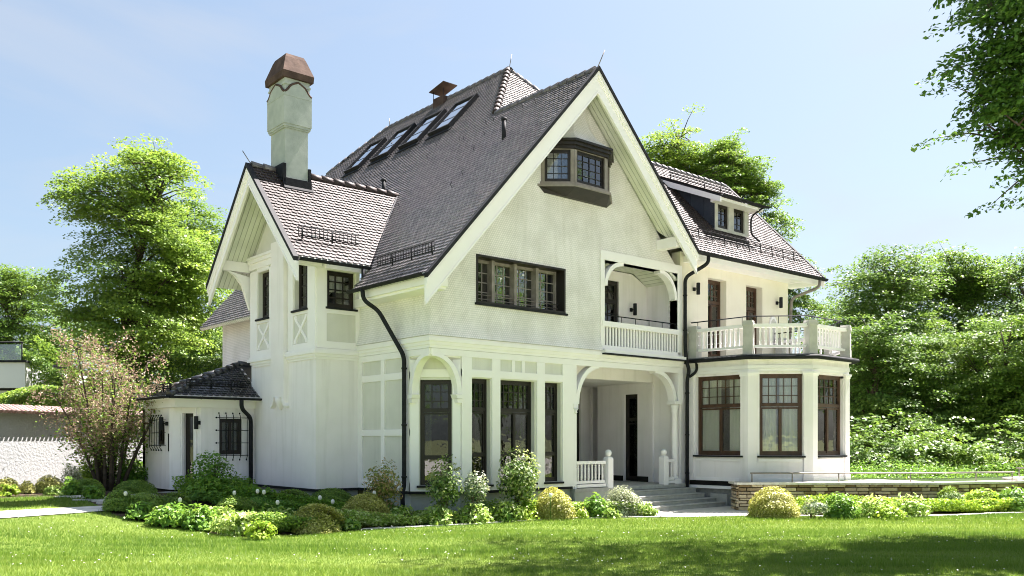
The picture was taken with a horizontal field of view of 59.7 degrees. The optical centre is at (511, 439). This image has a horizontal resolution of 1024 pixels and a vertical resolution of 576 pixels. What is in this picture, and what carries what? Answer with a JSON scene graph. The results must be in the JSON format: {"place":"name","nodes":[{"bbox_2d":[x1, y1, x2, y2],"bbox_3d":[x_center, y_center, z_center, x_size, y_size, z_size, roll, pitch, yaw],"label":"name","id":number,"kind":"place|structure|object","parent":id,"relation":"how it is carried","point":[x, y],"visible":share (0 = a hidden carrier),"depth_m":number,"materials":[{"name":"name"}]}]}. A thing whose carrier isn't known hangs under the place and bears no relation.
{"place":"outdoors","nodes":[
{"label":"outdoors","id":0,"kind":"place"},
{"bbox_2d":[0,384,90,407],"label":"shrub row","id":1,"kind":"object","parent":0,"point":[18,396],"visible":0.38,"depth_m":32.93,"materials":[{"name":"green plant"}]},
{"bbox_2d":[0,497,98,510],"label":"lawn","id":2,"kind":"structure","parent":0,"point":[83,505],"depth_m":19.34,"materials":[{"name":"green plant"}]},
{"bbox_2d":[43,485,63,494],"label":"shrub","id":3,"kind":"object","parent":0,"point":[54,490],"visible":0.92,"depth_m":21.88,"materials":[{"name":"green plant"}]},
{"bbox_2d":[0,493,153,517],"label":"garden path","id":4,"kind":"structure","parent":0,"point":[21,513],"depth_m":18.58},
{"bbox_2d":[59,495,108,503],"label":"flagstones","id":5,"kind":"object","parent":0,"point":[98,501],"visible":0.38,"depth_m":20.28,"materials":[{"name":"grey stone"}]},
{"bbox_2d":[0,489,590,536],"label":"garden soil","id":6,"kind":"structure","parent":0,"point":[122,513],"depth_m":19.86,"materials":[{"name":"brown soil"}]},
{"bbox_2d":[0,476,19,491],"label":"rounded shrub","id":7,"kind":"object","parent":6,"relation":"on","point":[9,481],"visible":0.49,"depth_m":22.65,"materials":[{"name":"green plant"}]},
{"bbox_2d":[0,483,20,496],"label":"border plant","id":8,"kind":"object","parent":6,"relation":"on","point":[8,491],"visible":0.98,"depth_m":21.39,"materials":[{"name":"green plant"}]},
{"bbox_2d":[17,480,35,493],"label":"rounded shrub","id":9,"kind":"object","parent":6,"relation":"on","point":[26,487],"visible":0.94,"depth_m":22.55,"materials":[{"name":"yellow plant"}]},
{"bbox_2d":[35,474,64,492],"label":"rounded shrub","id":10,"kind":"object","parent":6,"relation":"on","point":[45,482],"visible":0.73,"depth_m":22.95,"materials":[{"name":"green plant"}]},
{"bbox_2d":[59,476,81,495],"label":"rounded shrub","id":11,"kind":"object","parent":6,"relation":"on","point":[71,487],"visible":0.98,"depth_m":21.30,"materials":[{"name":"green plant"}]},
{"bbox_2d":[60,463,82,484],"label":"flowering bush","id":12,"kind":"object","parent":6,"relation":"on","point":[76,475],"visible":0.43,"depth_m":23.34,"materials":[{"name":"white plant"}]},
{"bbox_2d":[75,478,105,494],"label":"rounded shrub","id":13,"kind":"object","parent":6,"relation":"on","point":[85,482],"visible":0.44,"depth_m":21.71,"materials":[{"name":"green plant"}]},
{"bbox_2d":[77,449,107,478],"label":"broadleaf shrub","id":14,"kind":"object","parent":6,"relation":"on","point":[84,470],"visible":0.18,"depth_m":24.43,"materials":[{"name":"green plant"}]},
{"bbox_2d":[81,484,105,498],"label":"border plant","id":15,"kind":"object","parent":6,"relation":"on","point":[97,493],"visible":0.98,"depth_m":20.32,"materials":[{"name":"green plant"}]},
{"bbox_2d":[22,324,192,490],"bbox_3d":[-10.788,-0.862,24.681,4.509,4.664,4.593,0,0,-40],"label":"flowering shrub","id":16,"kind":"object","parent":6,"relation":"on","point":[111,436],"visible":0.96,"depth_m":23.98,"materials":[{"name":"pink plant"}]},
{"bbox_2d":[101,488,134,510],"bbox_3d":[-8.486,1.297,19.367,0.818,0.496,0.795,0,0,-40],"label":"box ball","id":17,"kind":"object","parent":6,"relation":"on","point":[116,501],"visible":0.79,"depth_m":19.14,"materials":[{"name":"green plant"}]},
{"bbox_2d":[107,456,147,486],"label":"broadleaf shrub","id":18,"kind":"object","parent":6,"relation":"on","point":[141,472],"visible":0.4,"depth_m":24.54,"materials":[{"name":"green plant"}]},
{"bbox_2d":[113,480,157,493],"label":"bush","id":19,"kind":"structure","parent":6,"relation":"on","point":[135,486],"depth_m":22.32,"materials":[{"name":"green plant"}]},
{"bbox_2d":[122,500,158,520],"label":"hydrangea","id":20,"kind":"object","parent":6,"relation":"on","point":[139,511],"visible":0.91,"depth_m":18.53,"materials":[{"name":"green plant"}]},
{"bbox_2d":[126,489,163,511],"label":"bush","id":21,"kind":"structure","parent":6,"relation":"on","point":[149,497],"depth_m":19.28,"materials":[{"name":"green plant"}]},
{"bbox_2d":[144,501,188,527],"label":"hydrangea","id":22,"kind":"object","parent":6,"relation":"on","point":[166,517],"visible":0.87,"depth_m":18.03,"materials":[{"name":"green plant"}]},
{"bbox_2d":[157,492,193,508],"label":"bush","id":23,"kind":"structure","parent":6,"relation":"on","point":[170,498],"depth_m":19.72,"materials":[{"name":"green plant"}]},
{"bbox_2d":[181,503,218,530],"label":"hydrangea","id":24,"kind":"object","parent":6,"relation":"on","point":[200,521],"visible":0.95,"depth_m":17.98,"materials":[{"name":"green plant"}]},
{"bbox_2d":[184,450,239,502],"bbox_3d":[-7.120,0.864,21.158,1.302,1.256,1.378,0,0,-12],"label":"peony bush","id":25,"kind":"object","parent":6,"relation":"on","point":[211,478],"visible":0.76,"depth_m":21.01,"materials":[{"name":"green plant"}]},
{"bbox_2d":[209,508,261,536],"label":"variegated plant","id":26,"kind":"object","parent":6,"relation":"on","point":[234,530],"visible":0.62,"depth_m":17.07,"materials":[{"name":"green plant"}]},
{"bbox_2d":[216,495,259,514],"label":"bush","id":27,"kind":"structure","parent":6,"relation":"on","point":[241,504],"depth_m":19.43,"materials":[{"name":"green plant"}]},
{"bbox_2d":[231,474,259,487],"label":"broadleaf shrub","id":28,"kind":"object","parent":6,"relation":"on","point":[246,480],"visible":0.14,"depth_m":22.39,"materials":[{"name":"green plant"}]},
{"bbox_2d":[244,518,280,539],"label":"golden bush","id":29,"kind":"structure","parent":6,"relation":"on","point":[258,531],"depth_m":16.56,"materials":[{"name":"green plant"}]},
{"bbox_2d":[246,485,279,507],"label":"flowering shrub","id":30,"kind":"object","parent":6,"relation":"on","point":[259,500],"visible":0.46,"depth_m":20.62,"materials":[{"name":"green plant"}]},
{"bbox_2d":[257,503,294,524],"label":"variegated plant","id":31,"kind":"object","parent":6,"relation":"on","point":[280,507],"visible":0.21,"depth_m":18.74,"materials":[{"name":"green plant"}]},
{"bbox_2d":[172,475,406,515],"bbox_3d":[-5.404,1.350,20.983,6.140,0.992,2.664,0,0,15],"label":"ground cover","id":32,"kind":"object","parent":6,"relation":"on","point":[242,489],"visible":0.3,"depth_m":20.74,"materials":[{"name":"green plant"}]},
{"bbox_2d":[277,489,311,503],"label":"hedge","id":33,"kind":"object","parent":6,"relation":"on","point":[295,492],"visible":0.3,"depth_m":21.09,"materials":[{"name":"green plant"}]},
{"bbox_2d":[289,503,345,534],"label":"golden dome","id":34,"kind":"structure","parent":6,"relation":"on","point":[330,513],"depth_m":17.65,"materials":[{"name":"green plant"}]},
{"bbox_2d":[311,488,354,502],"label":"hedge","id":35,"kind":"object","parent":6,"relation":"on","point":[338,494],"visible":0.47,"depth_m":21.38,"materials":[{"name":"green plant"}]},
{"bbox_2d":[334,513,361,531],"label":"variegated plant","id":36,"kind":"object","parent":6,"relation":"on","point":[351,522],"visible":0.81,"depth_m":18.10,"materials":[{"name":"green plant"}]},
{"bbox_2d":[339,492,390,527],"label":"clipped shrub","id":37,"kind":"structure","parent":6,"relation":"on","point":[367,502],"depth_m":19.18,"materials":[{"name":"green plant"}]},
{"bbox_2d":[362,457,402,507],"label":"rose bush","id":38,"kind":"object","parent":6,"relation":"on","point":[382,485],"visible":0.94,"depth_m":19.73,"materials":[{"name":"green plant"}]},
{"bbox_2d":[137,498,658,534],"bbox_3d":[-1.964,1.586,19.461,11.874,0.582,3.053,0,0,-16],"label":"ground cover","id":39,"kind":"object","parent":6,"relation":"on","point":[366,517],"visible":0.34,"depth_m":18.74,"materials":[{"name":"green plant"}]},
{"bbox_2d":[386,504,423,526],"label":"border plant","id":40,"kind":"object","parent":6,"relation":"on","point":[405,512],"visible":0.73,"depth_m":19.10,"materials":[{"name":"green plant"}]},
{"bbox_2d":[421,502,456,525],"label":"border plant","id":41,"kind":"object","parent":6,"relation":"on","point":[437,520],"visible":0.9,"depth_m":19.25,"materials":[{"name":"green plant"}]},
{"bbox_2d":[424,453,463,521],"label":"rhododendron","id":42,"kind":"object","parent":6,"relation":"on","point":[443,487],"visible":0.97,"depth_m":19.55,"materials":[{"name":"green plant"}]},
{"bbox_2d":[452,502,494,523],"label":"border plant","id":43,"kind":"object","parent":6,"relation":"on","point":[476,514],"visible":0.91,"depth_m":19.63,"materials":[{"name":"green plant"}]},
{"bbox_2d":[461,470,488,509],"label":"rhododendron","id":44,"kind":"object","parent":6,"relation":"on","point":[474,493],"visible":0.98,"depth_m":19.80,"materials":[{"name":"green plant"}]},
{"bbox_2d":[491,499,524,522],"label":"border plant","id":45,"kind":"object","parent":6,"relation":"on","point":[506,516],"visible":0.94,"depth_m":20.01,"materials":[{"name":"green plant"}]},
{"bbox_2d":[496,446,540,508],"bbox_3d":[0.152,1.000,20.632,1.040,1.743,1.128,0,0,6],"label":"rhododendron","id":46,"kind":"object","parent":6,"relation":"on","point":[518,481],"visible":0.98,"depth_m":20.43,"materials":[{"name":"green plant"}]},
{"bbox_2d":[510,490,540,520],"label":"broadleaf shrub","id":47,"kind":"object","parent":6,"relation":"on","point":[530,512],"visible":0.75,"depth_m":20.40,"materials":[{"name":"green plant"}]},
{"bbox_2d":[582,492,608,516],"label":"rounded shrub","id":48,"kind":"object","parent":6,"relation":"on","point":[596,511],"visible":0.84,"depth_m":21.14,"materials":[{"name":"green plant"}]},
{"bbox_2d":[602,485,644,516],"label":"silver bush","id":49,"kind":"object","parent":6,"relation":"on","point":[624,498],"visible":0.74,"depth_m":21.46,"materials":[{"name":"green plant"}]},
{"bbox_2d":[0,488,711,518],"bbox_3d":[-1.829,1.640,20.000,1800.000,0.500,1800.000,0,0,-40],"label":"ground","id":50,"kind":"structure","parent":0,"point":[360,491],"depth_m":19.02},
{"bbox_2d":[0,263,87,364],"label":"maple tree","id":51,"kind":"object","parent":50,"relation":"on","point":[15,319],"visible":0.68,"depth_m":56.54,"materials":[{"name":"green plant"}]},
{"bbox_2d":[0,342,108,392],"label":"neighbour house","id":52,"kind":"structure","parent":50,"relation":"on","point":[14,374],"depth_m":41.99,"materials":[{"name":"paint"}]},
{"bbox_2d":[0,404,142,487],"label":"garden wall","id":53,"kind":"structure","parent":50,"relation":"on","point":[26,454],"depth_m":25.36,"materials":[{"name":"white paint"}]},
{"bbox_2d":[14,294,202,408],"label":"shrub row","id":54,"kind":"object","parent":50,"relation":"on","point":[45,360],"visible":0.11,"depth_m":42.71,"materials":[{"name":"green plant"}]},
{"bbox_2d":[22,133,232,404],"bbox_3d":[-16.551,-5.876,39.752,9.362,15.684,8.131,0,0,-40],"label":"maple tree","id":55,"kind":"object","parent":50,"relation":"on","point":[163,279],"visible":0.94,"depth_m":38.88,"materials":[{"name":"green plant"}]},
{"bbox_2d":[115,352,222,409],"bbox_3d":[-14.122,-0.944,39.483,6.203,5.661,1.875,0,0,-10],"label":"clipped hedge","id":56,"kind":"object","parent":50,"relation":"on","point":[199,365],"visible":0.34,"depth_m":38.77,"materials":[{"name":"green plant"}]},
{"bbox_2d":[132,188,233,377],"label":"maple tree","id":57,"kind":"object","parent":50,"relation":"on","point":[206,215],"visible":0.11,"depth_m":46.21,"materials":[{"name":"green plant"}]},
{"bbox_2d":[131,50,859,510],"bbox_3d":[-1.023,-5.250,28.134,19.284,14.204,18.331,0,0,-40],"label":"villa","id":58,"kind":"object","parent":50,"relation":"on","point":[575,288],"visible":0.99,"depth_m":23.25,"materials":[{"name":"white paint"}]},
{"bbox_2d":[255,272,268,321],"bbox_3d":[-6.567,-3.840,23.813,0.270,1.300,0.790,0,0,-40],"label":"window","id":59,"kind":"structure","parent":58,"relation":"in","point":[266,275],"depth_m":24.03,"materials":[{"name":"brown glass"}]},
{"bbox_2d":[291,265,333,312],"bbox_3d":[-4.994,-3.865,22.374,0.800,1.410,0.860,0,0,-40],"label":"window","id":60,"kind":"structure","parent":58,"relation":"in","point":[302,269],"depth_m":22.37,"materials":[{"name":"brown glass"}]},
{"bbox_2d":[326,270,357,311],"bbox_3d":[-4.412,-3.700,22.246,0.920,1.060,0.730,0,0,-40],"label":"window","id":61,"kind":"structure","parent":58,"relation":"in","point":[338,283],"depth_m":22.15,"materials":[{"name":"brown glass"}]},
{"bbox_2d":[341,137,386,177],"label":"roof window","id":62,"kind":"structure","parent":58,"relation":"in","point":[357,164],"depth_m":32.07,"materials":[{"name":"metal"}]},
{"bbox_2d":[368,123,416,165],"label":"roof window","id":63,"kind":"structure","parent":58,"relation":"in","point":[385,151],"depth_m":30.66,"materials":[{"name":"metal"}]},
{"bbox_2d":[395,108,446,153],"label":"roof window","id":64,"kind":"structure","parent":58,"relation":"in","point":[415,137],"depth_m":29.34,"materials":[{"name":"metal"}]},
{"bbox_2d":[417,380,451,487],"bbox_3d":[-1.757,-0.145,20.611,0.860,2.490,0.243,0,0,3],"label":"window","id":65,"kind":"structure","parent":58,"relation":"in","point":[435,395],"depth_m":20.69,"materials":[{"name":"black glass"}]},
{"bbox_2d":[424,93,478,140],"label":"roof window","id":66,"kind":"structure","parent":58,"relation":"in","point":[459,108],"depth_m":28.04,"materials":[{"name":"metal"}]},
{"bbox_2d":[472,379,493,486],"bbox_3d":[-0.772,-0.170,20.987,0.670,2.540,0.273,0,0,-40],"label":"window","id":67,"kind":"structure","parent":58,"relation":"in","point":[479,386],"depth_m":21.11,"materials":[{"name":"black glass"}]},
{"bbox_2d":[499,380,537,485],"bbox_3d":[0.096,-0.170,21.726,1.210,2.540,0.273,0,0,-40],"label":"window","id":68,"kind":"structure","parent":58,"relation":"in","point":[515,396],"depth_m":21.82,"materials":[{"name":"black glass"}]},
{"bbox_2d":[475,254,567,315],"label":"window","id":69,"kind":"structure","parent":58,"relation":"in","point":[500,282],"depth_m":22.19,"materials":[{"name":"wood"}]},
{"bbox_2d":[544,383,563,483],"bbox_3d":[0.983,-0.170,22.482,0.660,2.540,0.273,0,0,-40],"label":"window","id":70,"kind":"structure","parent":58,"relation":"in","point":[550,388],"depth_m":22.61,"materials":[{"name":"black glass"}]},
{"bbox_2d":[708,280,719,356],"bbox_3d":[6.002,-3.650,26.998,0.900,2.360,0.085,0,0,-40],"label":"balcony door","id":71,"kind":"structure","parent":58,"relation":"in","point":[713,286],"depth_m":27.11,"materials":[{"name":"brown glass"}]},
{"bbox_2d":[746,287,755,353],"bbox_3d":[7.452,-3.650,28.234,0.870,2.360,0.085,0,0,-40],"label":"balcony door","id":72,"kind":"structure","parent":58,"relation":"in","point":[750,292],"depth_m":28.37,"materials":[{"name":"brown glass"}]},
{"bbox_2d":[639,102,741,196],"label":"beech tree","id":73,"kind":"object","parent":50,"relation":"on","point":[678,156],"visible":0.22,"depth_m":48.87,"materials":[{"name":"green plant"}]},
{"bbox_2d":[688,127,838,338],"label":"beech tree","id":74,"kind":"object","parent":50,"relation":"on","point":[737,172],"visible":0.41,"depth_m":47.12,"materials":[{"name":"green plant"}]},
{"bbox_2d":[797,298,951,392],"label":"hornbeam tree","id":75,"kind":"object","parent":50,"relation":"on","point":[840,322],"depth_m":51.74,"materials":[{"name":"green plant"}]},
{"bbox_2d":[794,243,959,425],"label":"hornbeam tree","id":76,"kind":"object","parent":50,"relation":"on","point":[897,290],"visible":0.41,"depth_m":40.98,"materials":[{"name":"green plant"}]},
{"bbox_2d":[826,313,968,453],"bbox_3d":[14.693,-1.630,35.626,6.388,7.160,6.288,0,0,-14],"label":"hornbeam tree","id":77,"kind":"object","parent":50,"relation":"on","point":[885,360],"visible":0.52,"depth_m":35.27,"materials":[{"name":"green plant"}]},
{"bbox_2d":[851,310,1023,449],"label":"hornbeam tree","id":78,"kind":"object","parent":50,"relation":"on","point":[955,372],"visible":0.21,"depth_m":36.64,"materials":[{"name":"green plant"}]},
{"bbox_2d":[877,239,1023,394],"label":"hornbeam tree","id":79,"kind":"object","parent":50,"relation":"on","point":[964,297],"visible":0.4,"depth_m":45.97,"materials":[{"name":"green plant"}]},
{"bbox_2d":[0,494,1023,575],"bbox_3d":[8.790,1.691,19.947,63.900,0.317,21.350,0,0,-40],"label":"lawn","id":80,"kind":"structure","parent":0,"point":[372,556],"depth_m":14.81,"materials":[{"name":"green plant"}]},
{"bbox_2d":[362,516,659,529],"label":"edging stones","id":81,"kind":"object","parent":80,"relation":"on","point":[497,522],"visible":0.59,"depth_m":19.48,"materials":[{"name":"grey stone"}]},
{"bbox_2d":[532,486,576,520],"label":"golden bush","id":82,"kind":"object","parent":80,"relation":"on","point":[558,508],"visible":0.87,"depth_m":20.56,"materials":[{"name":"yellow plant"}]},
{"bbox_2d":[602,508,622,518],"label":"border plant","id":83,"kind":"object","parent":80,"relation":"on","point":[610,513],"visible":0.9,"depth_m":20.97,"materials":[{"name":"green plant"}]},
{"bbox_2d":[747,486,801,518],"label":"golden bush","id":84,"kind":"object","parent":80,"relation":"on","point":[772,503],"visible":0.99,"depth_m":21.04,"materials":[{"name":"yellow plant"}]},
{"bbox_2d":[799,497,829,518],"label":"border plant","id":85,"kind":"object","parent":80,"relation":"on","point":[814,507],"visible":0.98,"depth_m":20.73,"materials":[{"name":"green plant"}]},
{"bbox_2d":[820,492,861,519],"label":"hydrangea","id":86,"kind":"object","parent":80,"relation":"on","point":[844,507],"visible":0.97,"depth_m":20.78,"materials":[{"name":"green plant"}]},
{"bbox_2d":[873,505,910,519],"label":"bush","id":87,"kind":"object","parent":80,"relation":"on","point":[889,512],"depth_m":20.59,"materials":[{"name":"green plant"}]},
{"bbox_2d":[911,0,1023,218],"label":"overhanging tree","id":88,"kind":"object","parent":80,"relation":"on","point":[1007,83],"visible":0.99,"depth_m":16.87,"materials":[{"name":"green plant"}]},
{"bbox_2d":[930,0,1023,60],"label":"garden tree","id":89,"kind":"object","parent":80,"relation":"on","point":[949,2],"visible":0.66,"depth_m":16.96,"materials":[{"name":"green plant"}]},
{"bbox_2d":[0,0,1023,409],"label":"sky","id":90,"kind":"structure","parent":0,"point":[826,89],"materials":[{"name":"blue"}]},
{"bbox_2d":[656,506,807,516],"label":"paved forecourt","id":91,"kind":"structure","parent":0,"point":[720,511],"depth_m":22.70,"materials":[{"name":"grey stone"}]},
{"bbox_2d":[801,511,1010,516],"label":"border soil","id":92,"kind":"structure","parent":0,"point":[932,513],"depth_m":22.87,"materials":[{"name":"brown soil"}]},
{"bbox_2d":[856,493,893,518],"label":"border plant","id":93,"kind":"object","parent":92,"relation":"on","point":[867,506],"visible":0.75,"depth_m":21.14,"materials":[{"name":"green plant"}]},
{"bbox_2d":[728,480,1023,509],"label":"stone wall","id":94,"kind":"structure","parent":92,"relation":"on","point":[743,492],"depth_m":23.40,"materials":[{"name":"stone"}]},
{"bbox_2d":[750,471,1014,481],"bbox_3d":[9.993,0.980,23.620,7.496,0.260,0.504,0,0,-7],"label":"handrail","id":95,"kind":"object","parent":94,"relation":"on","point":[838,473],"visible":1,"depth_m":23.50,"materials":[{"name":"metal"}]},
{"bbox_2d":[850,408,944,475],"bbox_3d":[12.398,0.818,31.472,5.178,4.000,5.624,0,0,24],"label":"hazel bush","id":96,"kind":"object","parent":92,"relation":"on","point":[864,447],"visible":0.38,"depth_m":30.16,"materials":[{"name":"green plant"}]},
{"bbox_2d":[792,493,1022,516],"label":"ground cover","id":97,"kind":"object","parent":92,"relation":"on","point":[946,505],"visible":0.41,"depth_m":22.35,"materials":[{"name":"green plant"}]},
{"bbox_2d":[892,492,932,516],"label":"border plant","id":98,"kind":"object","parent":92,"relation":"on","point":[915,510],"visible":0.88,"depth_m":21.45,"materials":[{"name":"green plant"}]},
{"bbox_2d":[870,411,1020,475],"bbox_3d":[14.755,0.905,31.138,4.694,3.877,5.301,0,0,-40],"label":"hazel bush","id":99,"kind":"object","parent":92,"relation":"on","point":[940,450],"visible":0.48,"depth_m":30.31,"materials":[{"name":"green plant"}]},
{"bbox_2d":[935,486,968,512],"bbox_3d":[11.294,1.519,23.036,0.864,0.708,0.878,0,0,-40],"label":"box ball","id":100,"kind":"object","parent":92,"relation":"on","point":[951,495],"visible":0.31,"depth_m":22.89,"materials":[{"name":"green plant"}]},
{"bbox_2d":[934,300,1023,457],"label":"hornbeam tree","id":101,"kind":"object","parent":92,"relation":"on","point":[996,386],"visible":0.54,"depth_m":35.27,"materials":[{"name":"green plant"}]},
{"bbox_2d":[963,487,1006,512],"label":"broadleaf shrub","id":102,"kind":"object","parent":92,"relation":"on","point":[971,495],"visible":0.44,"depth_m":23.04,"materials":[{"name":"green plant"}]},
{"bbox_2d":[953,247,1023,404],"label":"hornbeam tree","id":103,"kind":"object","parent":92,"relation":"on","point":[1013,278],"visible":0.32,"depth_m":43.80,"materials":[{"name":"green plant"}]},
{"bbox_2d":[963,414,1023,467],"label":"hazel bush","id":104,"kind":"object","parent":92,"relation":"on","point":[1014,447],"visible":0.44,"depth_m":32.04,"materials":[{"name":"green plant"}]},
{"bbox_2d":[992,485,1023,511],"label":"hydrangea","id":105,"kind":"object","parent":92,"relation":"on","point":[1018,493],"visible":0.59,"depth_m":22.92,"materials":[{"name":"green plant"}]},
{"bbox_2d":[844,473,1023,481],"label":"terrace","id":106,"kind":"structure","parent":0,"point":[985,478],"depth_m":27.24,"materials":[{"name":"grey stone"}]},
{"bbox_2d":[835,479,920,481],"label":"terrace slabs","id":107,"kind":"structure","parent":106,"relation":"on","point":[873,480],"depth_m":24.78,"materials":[{"name":"grey stone"}]},
{"bbox_2d":[850,458,1023,478],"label":"ground cover","id":108,"kind":"object","parent":106,"relation":"on","point":[861,468],"visible":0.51,"depth_m":28.16,"materials":[{"name":"green plant"}]},
{"bbox_2d":[966,455,1023,474],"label":"broadleaf shrub","id":109,"kind":"object","parent":106,"relation":"on","point":[990,460],"visible":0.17,"depth_m":30.49,"materials":[{"name":"green plant"}]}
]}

